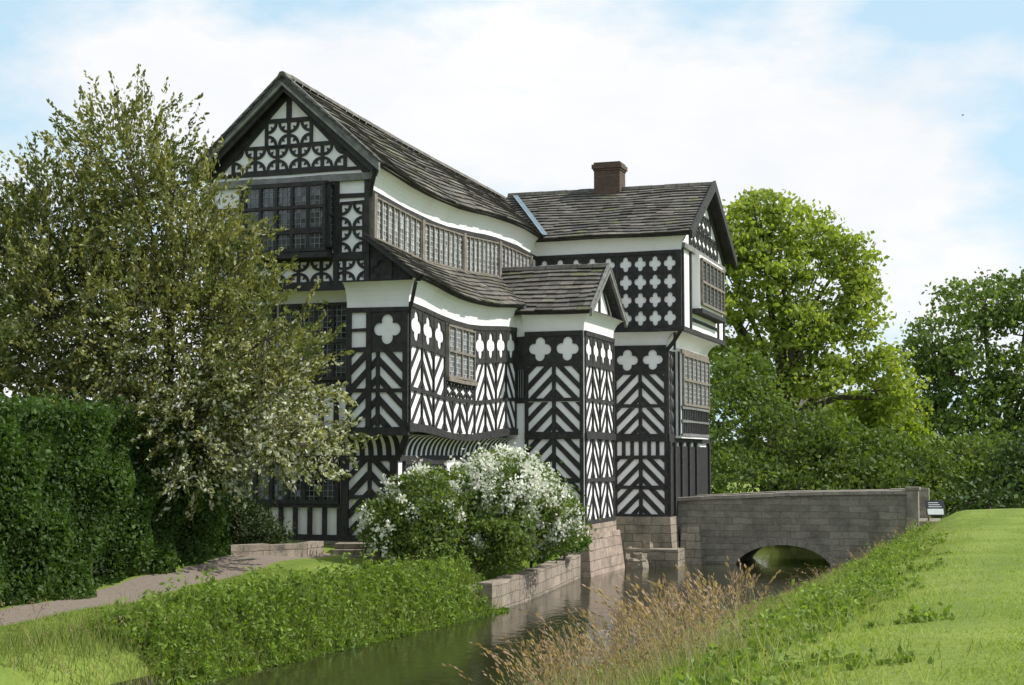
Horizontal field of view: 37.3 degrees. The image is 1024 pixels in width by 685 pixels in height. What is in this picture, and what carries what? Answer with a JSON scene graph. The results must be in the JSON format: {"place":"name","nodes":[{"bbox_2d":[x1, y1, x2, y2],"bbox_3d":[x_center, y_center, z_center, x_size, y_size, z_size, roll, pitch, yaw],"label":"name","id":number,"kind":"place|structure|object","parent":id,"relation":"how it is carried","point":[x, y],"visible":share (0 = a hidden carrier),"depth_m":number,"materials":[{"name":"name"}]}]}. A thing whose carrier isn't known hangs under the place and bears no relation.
{"place":"outdoors","nodes":[
{"label":"outdoors","id":0,"kind":"place"},
{"bbox_2d":[0,567,339,656],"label":"lawn grass","id":1,"kind":"structure","parent":0,"point":[71,614],"depth_m":24.89,"materials":[{"name":"green plant"}]},
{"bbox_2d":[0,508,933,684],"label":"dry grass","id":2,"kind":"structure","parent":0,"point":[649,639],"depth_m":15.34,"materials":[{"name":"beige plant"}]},
{"bbox_2d":[0,462,1023,684],"bbox_3d":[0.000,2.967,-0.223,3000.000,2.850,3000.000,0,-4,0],"label":"ground","id":3,"kind":"structure","parent":0,"point":[230,565],"depth_m":21.69,"materials":[{"name":"green plant"}]},
{"bbox_2d":[0,388,233,607],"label":"clipped hedge","id":4,"kind":"object","parent":3,"relation":"on","point":[70,517],"visible":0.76,"depth_m":29.07,"materials":[{"name":"green plant"}]},
{"bbox_2d":[0,64,381,555],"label":"flowering tree","id":5,"kind":"object","parent":3,"relation":"on","point":[220,385],"visible":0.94,"depth_m":32.32,"materials":[{"name":"green plant"}]},
{"bbox_2d":[198,478,302,544],"bbox_3d":[-6.626,4.254,35.978,2.838,2.311,3.038,-2,-5,23],"label":"box bush","id":6,"kind":"object","parent":3,"relation":"on","point":[253,528],"visible":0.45,"depth_m":35.51,"materials":[{"name":"green plant"}]},
{"bbox_2d":[0,552,511,684],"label":"bank grass","id":7,"kind":"structure","parent":3,"relation":"on","point":[83,644],"depth_m":23.59,"materials":[{"name":"green plant"}]},
{"bbox_2d":[225,541,323,557],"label":"stone wall","id":8,"kind":"structure","parent":3,"relation":"on","point":[307,549],"depth_m":34.93,"materials":[{"name":"beige stone"}]},
{"bbox_2d":[78,543,509,684],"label":"nettle bank","id":9,"kind":"structure","parent":3,"relation":"on","point":[241,600],"depth_m":26.89,"materials":[{"name":"green plant"}]},
{"bbox_2d":[333,542,382,559],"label":"stone steps","id":10,"kind":"structure","parent":3,"relation":"on","point":[352,548],"depth_m":36.67,"materials":[{"name":"stone"}]},
{"bbox_2d":[214,101,722,534],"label":"walls","id":11,"kind":"structure","parent":3,"relation":"on","point":[396,290],"depth_m":43.59,"materials":[{"name":"paint"}]},
{"bbox_2d":[218,181,724,503],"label":"leaded windows","id":12,"kind":"structure","parent":11,"relation":"attached to","point":[299,209],"depth_m":39.25,"materials":[{"name":"glass"}]},
{"bbox_2d":[393,553,555,581],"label":"terrace grass","id":13,"kind":"structure","parent":3,"relation":"on","point":[524,564],"depth_m":38.18,"materials":[{"name":"green plant"}]},
{"bbox_2d":[352,442,600,575],"bbox_3d":[-0.601,4.066,36.507,6.744,3.377,3.361,3,-5,-36],"label":"white rhododendron","id":14,"kind":"object","parent":3,"relation":"on","point":[513,505],"visible":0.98,"depth_m":35.86,"materials":[{"name":"green plant"}]},
{"bbox_2d":[287,516,704,576],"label":"stone plinth","id":15,"kind":"structure","parent":3,"relation":"on","point":[634,542],"depth_m":48.63,"materials":[{"name":"stone"}]},
{"bbox_2d":[187,75,736,541],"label":"timber frame","id":16,"kind":"object","parent":15,"relation":"on","point":[685,471],"visible":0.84,"depth_m":43.82,"materials":[{"name":"paint"}]},
{"bbox_2d":[186,71,736,323],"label":"slate roof","id":17,"kind":"structure","parent":16,"relation":"on","point":[626,212],"depth_m":46.91,"materials":[{"name":"stone"}]},
{"bbox_2d":[591,161,627,193],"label":"chimney","id":18,"kind":"object","parent":17,"relation":"on","point":[609,177],"visible":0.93,"depth_m":54.19,"materials":[{"name":"brick"}]},
{"bbox_2d":[462,554,580,609],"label":"moat retaining wall","id":19,"kind":"structure","parent":3,"relation":"on","point":[534,582],"depth_m":37.53,"materials":[{"name":"stone"}]},
{"bbox_2d":[554,532,601,565],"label":"garden shrub","id":20,"kind":"object","parent":19,"relation":"on","point":[586,542],"visible":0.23,"depth_m":42.05,"materials":[{"name":"green plant"}]},
{"bbox_2d":[485,538,573,569],"bbox_3d":[0.280,5.203,39.175,2.885,1.497,1.824,3,-5,-36],"label":"leafy shrub","id":21,"kind":"object","parent":3,"relation":"on","point":[548,556],"visible":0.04,"depth_m":39.44,"materials":[{"name":"green plant"}]},
{"bbox_2d":[208,437,952,481],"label":"distant trees","id":22,"kind":"object","parent":3,"relation":"on","point":[725,470],"depth_m":157.09,"materials":[{"name":"green plant"}]},
{"bbox_2d":[538,519,954,684],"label":"bank weeds","id":23,"kind":"object","parent":3,"relation":"on","point":[872,575],"visible":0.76,"depth_m":16.70,"materials":[{"name":"green plant"}]},
{"bbox_2d":[531,517,1023,684],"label":"bank grass","id":24,"kind":"structure","parent":3,"relation":"on","point":[773,606],"depth_m":14.79,"materials":[{"name":"green plant"}]},
{"bbox_2d":[677,487,943,565],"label":"stone bridge","id":25,"kind":"structure","parent":3,"relation":"on","point":[825,524],"depth_m":49.21,"materials":[{"name":"grey stone"}]},
{"bbox_2d":[707,186,933,490],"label":"lime tree","id":26,"kind":"object","parent":3,"relation":"on","point":[812,329],"visible":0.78,"depth_m":73.23,"materials":[{"name":"green plant"}]},
{"bbox_2d":[699,510,1023,684],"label":"lawn grass","id":27,"kind":"structure","parent":3,"relation":"on","point":[843,642],"depth_m":13.97,"materials":[{"name":"green plant"}]},
{"bbox_2d":[709,345,1023,517],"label":"hawthorn thicket","id":28,"kind":"object","parent":3,"relation":"on","point":[867,465],"visible":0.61,"depth_m":61.18,"materials":[{"name":"green plant"}]},
{"bbox_2d":[797,387,945,471],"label":"ash tree","id":29,"kind":"object","parent":3,"relation":"on","point":[869,415],"visible":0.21,"depth_m":75.33,"materials":[{"name":"green plant"}]},
{"bbox_2d":[925,500,944,526],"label":"information sign","id":30,"kind":"object","parent":3,"relation":"on","point":[935,507],"visible":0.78,"depth_m":45.74,"materials":[{"name":"grey metal"}]},
{"bbox_2d":[867,266,1023,477],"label":"oak tree","id":31,"kind":"object","parent":3,"relation":"on","point":[941,366],"visible":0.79,"depth_m":80.47,"materials":[{"name":"green plant"}]},
{"bbox_2d":[937,423,1023,517],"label":"yew thicket","id":32,"kind":"object","parent":3,"relation":"on","point":[1001,497],"visible":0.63,"depth_m":60.34,"materials":[{"name":"green plant"}]},
{"bbox_2d":[0,0,1023,451],"label":"sky","id":33,"kind":"structure","parent":0,"point":[854,107],"materials":[{"name":"white"}]},
{"bbox_2d":[201,545,841,684],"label":"water","id":34,"kind":"structure","parent":0,"point":[418,658],"depth_m":30.14,"materials":[{"name":"green liquid"}]},
{"bbox_2d":[767,393,918,476],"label":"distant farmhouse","id":35,"kind":"object","parent":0,"point":[801,403],"depth_m":96.67,"materials":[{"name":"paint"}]}
]}

